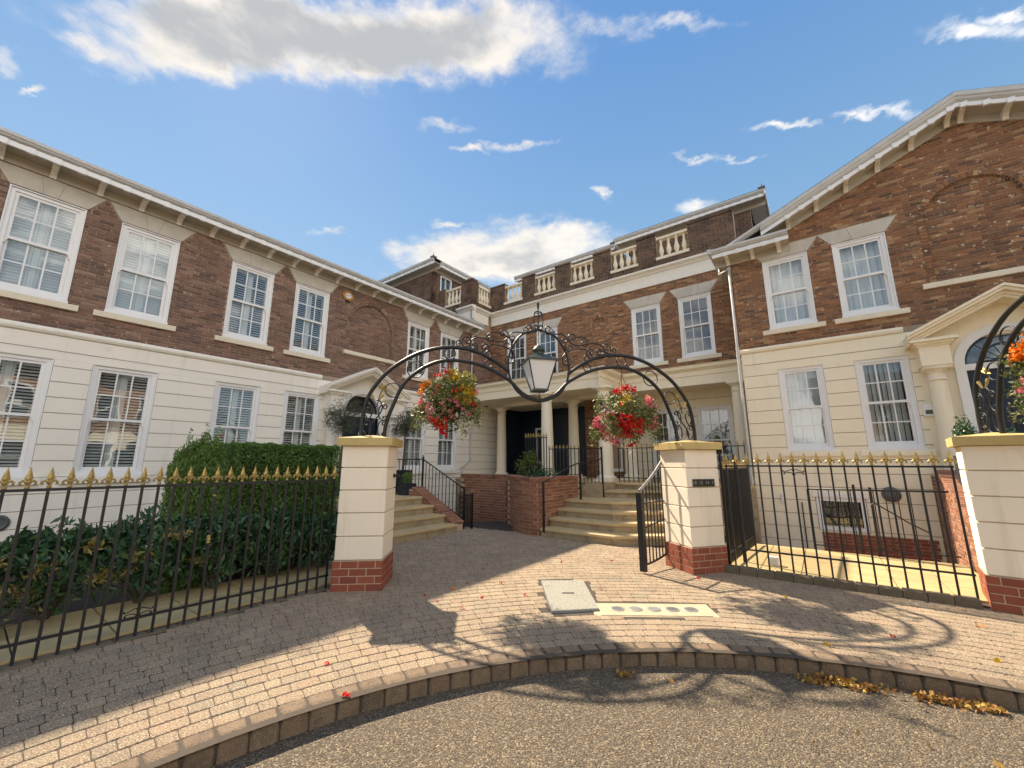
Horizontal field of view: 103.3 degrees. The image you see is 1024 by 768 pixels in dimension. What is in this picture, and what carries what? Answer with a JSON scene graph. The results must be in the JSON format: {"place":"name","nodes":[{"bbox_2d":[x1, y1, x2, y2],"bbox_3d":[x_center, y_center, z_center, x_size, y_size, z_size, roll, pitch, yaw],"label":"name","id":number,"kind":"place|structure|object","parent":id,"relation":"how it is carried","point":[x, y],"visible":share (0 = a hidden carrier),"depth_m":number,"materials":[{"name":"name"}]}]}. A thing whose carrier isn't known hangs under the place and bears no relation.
{"place":"outdoors","nodes":[
{"label":"outdoors","id":0,"kind":"place"},
{"bbox_2d":[0,546,239,626],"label":"planting bed","id":1,"kind":"object","parent":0,"point":[76,605],"depth_m":4.93,"materials":[{"name":"soil"}]},
{"bbox_2d":[150,424,229,594],"bbox_3d":[-4.232,1.688,5.382,0.608,2.343,0.706,-8,-14,36],"label":"yew bush","id":2,"kind":"object","parent":1,"relation":"on","point":[198,456],"visible":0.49,"depth_m":5.35,"materials":[{"name":"green plant"}]},
{"bbox_2d":[0,564,331,672],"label":"wall","id":3,"kind":"structure","parent":0,"point":[25,652],"depth_m":4.18,"materials":[{"name":"stone"}]},
{"bbox_2d":[0,538,47,617],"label":"laurel bush","id":4,"kind":"object","parent":3,"relation":"on","point":[4,545],"visible":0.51,"depth_m":3.92,"materials":[{"name":"green plant"}]},
{"bbox_2d":[0,584,58,628],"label":"twiggy shrub","id":5,"kind":"object","parent":3,"relation":"on","point":[4,621],"visible":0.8,"depth_m":3.75,"materials":[{"name":"green plant"}]},
{"bbox_2d":[0,515,140,620],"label":"laurel bush","id":6,"kind":"object","parent":3,"relation":"on","point":[25,544],"visible":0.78,"depth_m":4.13,"materials":[{"name":"green plant"}]},
{"bbox_2d":[80,504,217,605],"bbox_3d":[-4.206,1.990,4.764,0.860,1.129,1.220,-8,-14,36],"label":"laurel bush","id":7,"kind":"object","parent":3,"relation":"on","point":[140,544],"visible":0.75,"depth_m":4.63,"materials":[{"name":"green plant"}]},
{"bbox_2d":[0,466,337,665],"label":"iron railing","id":8,"kind":"object","parent":3,"relation":"on","point":[29,478],"visible":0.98,"depth_m":3.99,"materials":[{"name":"black metal"}]},
{"bbox_2d":[172,497,261,588],"bbox_3d":[-3.811,2.059,5.259,0.850,1.179,0.981,-8,-14,36],"label":"laurel bush","id":9,"kind":"object","parent":3,"relation":"on","point":[216,533],"visible":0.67,"depth_m":5.15,"materials":[{"name":"green plant"}]},
{"bbox_2d":[235,502,308,577],"bbox_3d":[-3.370,2.220,5.791,0.862,1.068,0.932,-8,-14,36],"label":"laurel bush","id":10,"kind":"object","parent":3,"relation":"on","point":[265,529],"visible":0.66,"depth_m":5.68,"materials":[{"name":"green plant"}]},
{"bbox_2d":[294,507,338,567],"bbox_3d":[-2.904,2.391,6.292,0.865,0.925,0.974,-8,-14,36],"label":"laurel bush","id":11,"kind":"object","parent":3,"relation":"on","point":[315,541],"visible":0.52,"depth_m":6.12,"materials":[{"name":"green plant"}]},
{"bbox_2d":[0,521,1023,767],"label":"pavement","id":12,"kind":"structure","parent":0,"point":[110,705],"depth_m":3.77,"materials":[{"name":"beige brick"}]},
{"bbox_2d":[209,441,341,575],"bbox_3d":[-3.806,1.901,6.574,0.910,1.881,1.700,-8,-14,36],"label":"hedge","id":13,"kind":"object","parent":12,"relation":"on","point":[249,456],"visible":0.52,"depth_m":6.33,"materials":[{"name":"plant"}]},
{"bbox_2d":[330,435,402,591],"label":"gate pillar","id":14,"kind":"structure","parent":12,"relation":"on","point":[363,559],"depth_m":5.35,"materials":[{"name":"brick"}]},
{"bbox_2d":[359,302,696,441],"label":"gate arch","id":15,"kind":"structure","parent":14,"relation":"on","point":[518,390],"depth_m":6.40,"materials":[{"name":"metal"}]},
{"bbox_2d":[409,362,483,440],"bbox_3d":[-0.952,0.231,6.087,1.130,1.216,1.115,-8,-14,36],"label":"hanging basket","id":16,"kind":"object","parent":15,"relation":"hanging from","point":[459,397],"visible":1,"depth_m":5.88,"materials":[{"name":"plant"}]},
{"bbox_2d":[520,331,558,399],"bbox_3d":[0.427,-0.295,6.449,0.500,1.154,0.500,3,-11,-13],"label":"lantern","id":17,"kind":"object","parent":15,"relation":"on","point":[538,365],"visible":1,"depth_m":6.28,"materials":[{"name":"metal"}]},
{"bbox_2d":[588,369,665,453],"bbox_3d":[1.814,0.421,6.551,1.230,1.402,1.251,-8,-14,36],"label":"hanging basket","id":18,"kind":"object","parent":15,"relation":"hanging from","point":[628,419],"visible":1,"depth_m":6.30,"materials":[{"name":"plant"}]},
{"bbox_2d":[329,494,457,544],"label":"stone steps","id":19,"kind":"structure","parent":12,"relation":"on","point":[415,518],"depth_m":9.26,"materials":[{"name":"beige stone"}]},
{"bbox_2d":[322,392,361,495],"bbox_3d":[-4.330,1.485,10.333,1.023,2.636,1.024,-8,-14,36],"label":"olive tree","id":20,"kind":"object","parent":19,"relation":"on","point":[344,422],"visible":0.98,"depth_m":10.37,"materials":[{"name":"green plant"}]},
{"bbox_2d":[389,407,419,491],"bbox_3d":[-3.138,1.879,11.883,0.888,2.454,0.892,-8,-14,36],"label":"olive tree","id":21,"kind":"object","parent":19,"relation":"on","point":[403,429],"visible":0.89,"depth_m":11.84,"materials":[{"name":"green plant"}]},
{"bbox_2d":[398,471,416,495],"bbox_3d":[-2.811,2.642,10.939,0.351,0.675,0.354,-8,-14,36],"label":"flower pot","id":22,"kind":"object","parent":19,"relation":"on","point":[404,487],"visible":0.98,"depth_m":10.84,"materials":[{"name":"plastic"}]},
{"bbox_2d":[397,455,464,528],"bbox_3d":[-2.536,2.914,11.080,3.238,1.916,0.114,-7,-13,34],"label":"handrail","id":23,"kind":"object","parent":12,"relation":"on","point":[463,487],"visible":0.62,"depth_m":10.71,"materials":[{"name":"metal"}]},
{"bbox_2d":[409,486,463,530],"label":"brick wing wall","id":24,"kind":"structure","parent":12,"relation":"on","point":[439,507],"depth_m":10.21,"materials":[{"name":"red brick"}]},
{"bbox_2d":[457,491,472,528],"bbox_3d":[-1.281,3.463,10.764,0.055,1.316,1.495,5,-12,-22],"label":"handrail","id":25,"kind":"object","parent":12,"relation":"on","point":[466,504],"visible":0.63,"depth_m":10.45,"materials":[{"name":"metal"}]},
{"bbox_2d":[460,474,579,536],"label":"brick wall","id":26,"kind":"structure","parent":12,"relation":"on","point":[514,501],"depth_m":10.15,"materials":[{"name":"brick"}]},
{"bbox_2d":[514,449,542,476],"bbox_3d":[0.487,2.343,11.594,0.998,1.000,0.797,-8,-14,36],"label":"fern shrub","id":27,"kind":"object","parent":26,"relation":"on","point":[523,467],"visible":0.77,"depth_m":11.46,"materials":[{"name":"green plant"}]},
{"bbox_2d":[525,433,547,476],"bbox_3d":[0.676,2.084,11.354,0.750,1.449,0.057,-7,-13,33],"label":"iron railing","id":28,"kind":"object","parent":26,"relation":"on","point":[538,435],"visible":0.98,"depth_m":11.37,"materials":[{"name":"black metal"}]},
{"bbox_2d":[526,465,561,476],"bbox_3d":[0.831,2.414,10.868,1.145,0.471,0.616,-8,-14,36],"label":"ivy","id":29,"kind":"object","parent":26,"relation":"on","point":[542,473],"visible":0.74,"depth_m":10.84,"materials":[{"name":"green plant"}]},
{"bbox_2d":[549,444,578,475],"bbox_3d":[1.414,2.248,11.026,0.888,1.201,0.045,-5,-12,22],"label":"iron railing","id":30,"kind":"object","parent":26,"relation":"on","point":[563,448],"visible":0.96,"depth_m":11.05,"materials":[{"name":"black metal"}]},
{"bbox_2d":[541,580,599,613],"bbox_3d":[0.703,2.599,4.973,0.594,0.060,1.198,0,-11,-1],"label":"manhole cover","id":31,"kind":"object","parent":12,"relation":"on","point":[567,596],"visible":0.92,"depth_m":4.83,"materials":[{"name":"grey concrete"}]},
{"bbox_2d":[540,482,725,545],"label":"stone steps","id":32,"kind":"structure","parent":12,"relation":"on","point":[593,515],"depth_m":9.01,"materials":[{"name":"beige stone"}]},
{"bbox_2d":[541,447,603,531],"bbox_3d":[1.523,2.467,9.843,2.260,1.920,0.097,10,-15,-41],"label":"handrail","id":33,"kind":"object","parent":32,"relation":"on","point":[543,492],"visible":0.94,"depth_m":9.90,"materials":[{"name":"metal"}]},
{"bbox_2d":[579,448,599,483],"bbox_3d":[2.092,2.175,10.762,0.601,0.944,0.030,-5,-12,25],"label":"handrail","id":34,"kind":"object","parent":32,"relation":"on","point":[590,461],"visible":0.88,"depth_m":10.77,"materials":[{"name":"metal"}]},
{"bbox_2d":[594,603,718,617],"bbox_3d":[1.562,2.517,4.493,1.349,0.036,0.422,0,-11,2],"label":"mortar strip","id":35,"kind":"object","parent":12,"relation":"on","point":[704,610],"visible":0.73,"depth_m":4.43,"materials":[{"name":"concrete"}]},
{"bbox_2d":[610,606,624,610],"bbox_3d":[1.171,2.497,4.510,0.156,0.011,0.156,8,-14,-35],"label":"utility cap","id":36,"kind":"object","parent":35,"relation":"on","point":[616,608],"visible":1,"depth_m":4.49,"materials":[{"name":"grey metal"}]},
{"bbox_2d":[628,606,642,611],"bbox_3d":[1.373,2.495,4.503,0.156,0.011,0.156,3,-11,-16],"label":"utility cap","id":37,"kind":"object","parent":35,"relation":"on","point":[635,608],"visible":1,"depth_m":4.49,"materials":[{"name":"grey metal"}]},
{"bbox_2d":[646,606,660,611],"bbox_3d":[1.574,2.494,4.497,0.156,0.011,0.156,-3,-11,15],"label":"utility cap","id":38,"kind":"object","parent":35,"relation":"on","point":[654,609],"visible":1,"depth_m":4.47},
{"bbox_2d":[665,607,679,611],"bbox_3d":[1.775,2.493,4.490,0.156,0.011,0.156,-2,-11,8],"label":"utility cap","id":39,"kind":"object","parent":35,"relation":"on","point":[672,609],"visible":1,"depth_m":4.47,"materials":[{"name":"grey metal"}]},
{"bbox_2d":[683,607,697,611],"bbox_3d":[1.976,2.492,4.484,0.156,0.011,0.156,6,-12,-27],"label":"utility cap","id":40,"kind":"object","parent":35,"relation":"on","point":[690,609],"visible":1,"depth_m":4.47,"materials":[{"name":"grey metal"}]},
{"bbox_2d":[654,440,728,574],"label":"gate pillar","id":41,"kind":"structure","parent":12,"relation":"on","point":[694,535],"depth_m":6.22,"materials":[{"name":"brick"}]},
{"bbox_2d":[636,461,666,571],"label":"iron gate","id":42,"kind":"structure","parent":41,"relation":"attached to","point":[642,544],"depth_m":6.23,"materials":[{"name":"black metal"}]},
{"bbox_2d":[692,479,714,486],"bbox_3d":[2.948,1.517,6.221,0.407,0.112,0.015,3,-11,-16],"label":"number plate","id":43,"kind":"object","parent":41,"relation":"attached to","point":[703,482],"visible":1,"depth_m":6.21,"materials":[{"name":"black metal"}]},
{"bbox_2d":[945,432,1023,615],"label":"gate pillar","id":44,"kind":"structure","parent":12,"relation":"on","point":[991,465],"depth_m":4.55,"materials":[{"name":"brick"}]},
{"bbox_2d":[973,294,1023,433],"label":"gate arch","id":45,"kind":"structure","parent":44,"relation":"on","point":[981,415],"depth_m":4.75,"materials":[{"name":"metal"}]},
{"bbox_2d":[995,333,1023,423],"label":"hanging basket","id":46,"kind":"object","parent":45,"relation":"hanging from","point":[1015,359],"visible":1,"depth_m":4.05,"materials":[{"name":"plant"}]},
{"bbox_2d":[993,658,1001,662],"bbox_3d":[3.979,2.270,3.319,0.053,0.045,0.033,2,-11,-12],"label":"fallen petal","id":47,"kind":"object","parent":12,"relation":"on","point":[998,660],"visible":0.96,"depth_m":3.32,"materials":[{"name":"yellow plant"}]},
{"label":"stone steps","id":48,"kind":"object","parent":12,"relation":"on","visible":0},
{"bbox_2d":[951,413,978,486],"bbox_3d":[7.593,1.091,6.731,0.350,1.232,0.356,-8,-14,36],"label":"flower pot","id":49,"kind":"object","parent":48,"relation":"on","point":[966,430],"visible":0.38,"depth_m":6.78,"materials":[{"name":"plant"}]},
{"bbox_2d":[1006,427,1018,432],"bbox_3d":[7.618,1.220,6.103,0.381,1.138,0.360,-8,-14,36],"label":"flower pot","id":50,"kind":"object","parent":48,"relation":"on","point":[1010,431],"visible":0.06,"depth_m":6.18,"materials":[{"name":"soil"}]},
{"bbox_2d":[0,0,1023,300],"label":"sky","id":51,"kind":"structure","parent":0,"point":[501,141],"materials":[{"name":"blue"}]},
{"bbox_2d":[209,666,1023,767],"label":"road","id":52,"kind":"structure","parent":0,"point":[700,717],"depth_m":2.69,"materials":[{"name":"grey asphalt"}]},
{"bbox_2d":[109,642,1023,767],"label":"kerb","id":53,"kind":"structure","parent":52,"relation":"on","point":[236,746],"depth_m":3.15,"materials":[{"name":"grey concrete"}]},
{"bbox_2d":[616,668,635,677],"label":"leaf litter","id":54,"kind":"object","parent":52,"relation":"on","point":[621,673],"visible":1,"depth_m":3.35,"materials":[{"name":"brown plant"}]},
{"bbox_2d":[649,678,1004,767],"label":"leaf litter","id":55,"kind":"object","parent":52,"relation":"on","point":[996,764],"visible":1,"depth_m":2.53,"materials":[{"name":"plant"}]},
{"bbox_2d":[795,671,896,693],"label":"leaf litter","id":56,"kind":"object","parent":52,"relation":"on","point":[864,686],"visible":1,"depth_m":3.21,"materials":[{"name":"brown plant"}]},
{"bbox_2d":[904,690,1007,714],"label":"leaf litter","id":57,"kind":"object","parent":52,"relation":"on","point":[931,696],"visible":1,"depth_m":2.94,"materials":[{"name":"plant"}]},
{"label":"ground","id":58,"kind":"structure","parent":0,"visible":0},
{"bbox_2d":[0,126,521,556],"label":"town house","id":59,"kind":"structure","parent":58,"relation":"on","point":[142,327],"depth_m":8.60,"materials":[{"name":"paint"}]},
{"bbox_2d":[0,352,53,477],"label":"window","id":60,"kind":"structure","parent":59,"relation":"in","point":[24,379],"depth_m":7.00,"materials":[{"name":"white glass"}]},
{"bbox_2d":[0,184,86,303],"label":"window","id":61,"kind":"structure","parent":59,"relation":"in","point":[40,236],"depth_m":7.38,"materials":[{"name":"white glass"}]},
{"bbox_2d":[72,365,157,476],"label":"window","id":62,"kind":"structure","parent":59,"relation":"in","point":[114,429],"depth_m":7.99,"materials":[{"name":"white glass"}]},
{"bbox_2d":[104,222,180,324],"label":"window","id":63,"kind":"structure","parent":59,"relation":"in","point":[145,263],"depth_m":8.51,"materials":[{"name":"white glass"}]},
{"bbox_2d":[208,381,260,452],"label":"window","id":64,"kind":"structure","parent":59,"relation":"in","point":[235,407],"depth_m":9.63,"materials":[{"name":"white glass"}]},
{"bbox_2d":[222,260,274,345],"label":"window","id":65,"kind":"structure","parent":59,"relation":"in","point":[250,291],"depth_m":10.18,"materials":[{"name":"white glass"}]},
{"bbox_2d":[279,390,320,450],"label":"window","id":66,"kind":"structure","parent":59,"relation":"in","point":[300,413],"depth_m":10.82,"materials":[{"name":"white glass"}]},
{"bbox_2d":[289,282,329,357],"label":"window","id":67,"kind":"structure","parent":59,"relation":"in","point":[311,306],"depth_m":11.37,"materials":[{"name":"white glass"}]},
{"bbox_2d":[342,291,353,302],"bbox_3d":[-4.912,-2.597,12.129,0.081,0.316,0.362,-8,-14,36],"label":"alarm box","id":68,"kind":"object","parent":59,"relation":"attached to","point":[348,297],"visible":1,"depth_m":12.10,"materials":[{"name":"plastic"}]},
{"bbox_2d":[341,416,375,468],"bbox_3d":[-4.538,2.031,11.897,0.101,2.120,1.140,-8,-14,36],"label":"door","id":69,"kind":"structure","parent":59,"relation":"in","point":[365,429],"depth_m":12.13,"materials":[{"name":"black wood"}]},
{"bbox_2d":[401,407,425,470],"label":"window","id":70,"kind":"structure","parent":59,"relation":"in","point":[409,441],"depth_m":13.70,"materials":[{"name":"white glass"}]},
{"bbox_2d":[406,321,429,379],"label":"window","id":71,"kind":"structure","parent":59,"relation":"in","point":[413,329],"depth_m":14.32,"materials":[{"name":"white glass"}]},
{"bbox_2d":[412,413,456,469],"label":"window","id":72,"kind":"structure","parent":59,"relation":"in","point":[446,446],"depth_m":14.88,"materials":[{"name":"white glass"}]},
{"bbox_2d":[416,331,458,382],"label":"window","id":73,"kind":"structure","parent":59,"relation":"in","point":[446,339],"depth_m":15.51,"materials":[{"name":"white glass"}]},
{"bbox_2d":[379,184,769,543],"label":"town house","id":74,"kind":"structure","parent":58,"relation":"on","point":[661,299],"depth_m":13.93,"materials":[{"name":"red brick"}]},
{"bbox_2d":[508,334,541,378],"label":"window","id":75,"kind":"structure","parent":74,"relation":"in","point":[519,349],"depth_m":16.73,"materials":[{"name":"clear glass"}]},
{"bbox_2d":[535,428,540,462],"bbox_3d":[1.399,2.707,17.758,0.810,1.565,0.185,-8,-14,36],"label":"window","id":76,"kind":"structure","parent":74,"relation":"in","point":[536,429],"depth_m":18.00,"materials":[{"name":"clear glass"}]},
{"bbox_2d":[537,327,557,372],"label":"window","id":77,"kind":"structure","parent":74,"relation":"in","point":[549,343],"depth_m":15.92,"materials":[{"name":"clear glass"}]},
{"bbox_2d":[563,421,586,475],"bbox_3d":[2.620,2.643,16.713,1.100,2.200,0.080,-8,-14,36],"label":"door","id":78,"kind":"structure","parent":74,"relation":"in","point":[581,424],"depth_m":16.65,"materials":[{"name":"black wood"}]},
{"bbox_2d":[612,436,622,471],"bbox_3d":[3.691,2.088,14.319,0.480,1.965,0.185,-8,-14,36],"label":"window","id":79,"kind":"structure","parent":74,"relation":"in","point":[615,470],"depth_m":14.09,"materials":[{"name":"white glass"}]},
{"bbox_2d":[631,303,663,364],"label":"window","id":80,"kind":"structure","parent":74,"relation":"in","point":[646,321],"depth_m":13.57,"materials":[{"name":"clear glass"}]},
{"bbox_2d":[652,409,681,474],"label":"window","id":81,"kind":"structure","parent":74,"relation":"in","point":[664,418],"depth_m":13.96,"materials":[{"name":"clear glass"}]},
{"bbox_2d":[617,440,745,482],"bbox_3d":[4.242,2.022,10.437,3.204,1.060,0.053,-8,-14,36],"label":"iron railing","id":82,"kind":"object","parent":74,"relation":"on","point":[646,447],"visible":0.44,"depth_m":10.94,"materials":[{"name":"black metal"}]},
{"bbox_2d":[678,292,716,357],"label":"window","id":83,"kind":"structure","parent":74,"relation":"in","point":[697,333],"depth_m":12.97,"materials":[{"name":"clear glass"}]},
{"bbox_2d":[696,405,735,475],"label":"window","id":84,"kind":"structure","parent":74,"relation":"in","point":[714,423],"depth_m":13.23,"materials":[{"name":"clear glass"}]},
{"bbox_2d":[724,544,991,609],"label":"terrace","id":85,"kind":"structure","parent":58,"relation":"on","point":[932,593],"depth_m":5.69,"materials":[{"name":"stone"}]},
{"bbox_2d":[718,452,731,563],"bbox_3d":[3.340,1.967,6.361,0.070,1.770,0.061,-8,-14,36],"label":"iron post","id":86,"kind":"object","parent":85,"relation":"on","point":[724,508],"visible":0.91,"depth_m":6.35,"materials":[{"name":"black metal"}]},
{"bbox_2d":[732,454,745,561],"bbox_3d":[3.722,2.030,6.630,0.070,1.750,0.061,-8,-14,36],"label":"iron post","id":87,"kind":"object","parent":85,"relation":"on","point":[740,522],"visible":0.5,"depth_m":6.61,"materials":[{"name":"black metal"}]},
{"bbox_2d":[722,460,756,562],"bbox_3d":[4.068,2.175,7.242,0.060,1.618,2.168,-9,-14,39],"label":"iron railing","id":88,"kind":"object","parent":85,"relation":"on","point":[746,509],"visible":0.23,"depth_m":7.09,"materials":[{"name":"black metal"}]},
{"bbox_2d":[769,555,779,566],"bbox_3d":[4.040,2.729,6.247,0.120,0.130,0.106,-8,-14,36],"label":"vent box","id":89,"kind":"object","parent":85,"relation":"on","point":[774,560],"visible":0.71,"depth_m":6.21,"materials":[{"name":"white plastic"}]},
{"bbox_2d":[722,451,979,598],"bbox_3d":[4.315,1.756,5.486,2.551,1.669,0.079,-9,-14,37],"label":"iron railing","id":90,"kind":"object","parent":85,"relation":"on","point":[917,460],"visible":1,"depth_m":5.33,"materials":[{"name":"black metal"}]},
{"bbox_2d":[806,485,961,557],"bbox_3d":[6.288,2.369,6.985,1.870,1.220,0.040,-8,-14,36],"label":"handrail","id":91,"kind":"object","parent":85,"relation":"on","point":[871,497],"visible":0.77,"depth_m":7.01,"materials":[{"name":"metal"}]},
{"bbox_2d":[871,502,928,532],"bbox_3d":[6.438,2.215,6.747,0.664,0.448,0.020,-8,-14,36],"label":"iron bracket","id":92,"kind":"object","parent":85,"relation":"on","point":[900,517],"visible":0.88,"depth_m":6.73,"materials":[{"name":"black metal"}]},
{"bbox_2d":[707,84,1023,562],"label":"town house","id":93,"kind":"structure","parent":58,"relation":"on","point":[878,288],"depth_m":8.61,"materials":[{"name":"paint"}]},
{"bbox_2d":[762,251,817,329],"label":"window","id":94,"kind":"structure","parent":93,"relation":"in","point":[787,280],"depth_m":9.88,"materials":[{"name":"clear glass"}]},
{"bbox_2d":[778,365,835,450],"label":"window","id":95,"kind":"structure","parent":93,"relation":"in","point":[807,421],"depth_m":9.33,"materials":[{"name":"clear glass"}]},
{"bbox_2d":[812,493,870,532],"bbox_3d":[7.122,2.774,8.752,1.050,0.900,0.660,-8,-14,36],"label":"basement window","id":96,"kind":"structure","parent":93,"relation":"in","point":[844,498],"depth_m":8.68,"materials":[{"name":"white glass"}]},
{"bbox_2d":[831,232,899,317],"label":"window","id":97,"kind":"structure","parent":93,"relation":"in","point":[863,270],"depth_m":9.06,"materials":[{"name":"clear glass"}]},
{"bbox_2d":[854,355,926,449],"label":"window","id":98,"kind":"structure","parent":93,"relation":"in","point":[891,417],"depth_m":8.51,"materials":[{"name":"clear glass"}]},
{"bbox_2d":[922,404,933,416],"bbox_3d":[8.189,0.512,7.967,0.150,0.240,0.064,-8,-14,36],"label":"door entry box","id":99,"kind":"object","parent":93,"relation":"attached to","point":[928,410],"visible":0.78,"depth_m":7.95,"materials":[{"name":"white plastic"}]},
{"bbox_2d":[967,367,1023,432],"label":"door","id":100,"kind":"structure","parent":93,"relation":"in","point":[1019,427],"depth_m":7.48,"materials":[{"name":"black wood"}]},
{"bbox_2d":[930,470,978,572],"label":"brick wing wall","id":101,"kind":"structure","parent":58,"relation":"on","point":[954,524],"depth_m":6.76,"materials":[{"name":"red brick"}]}
]}

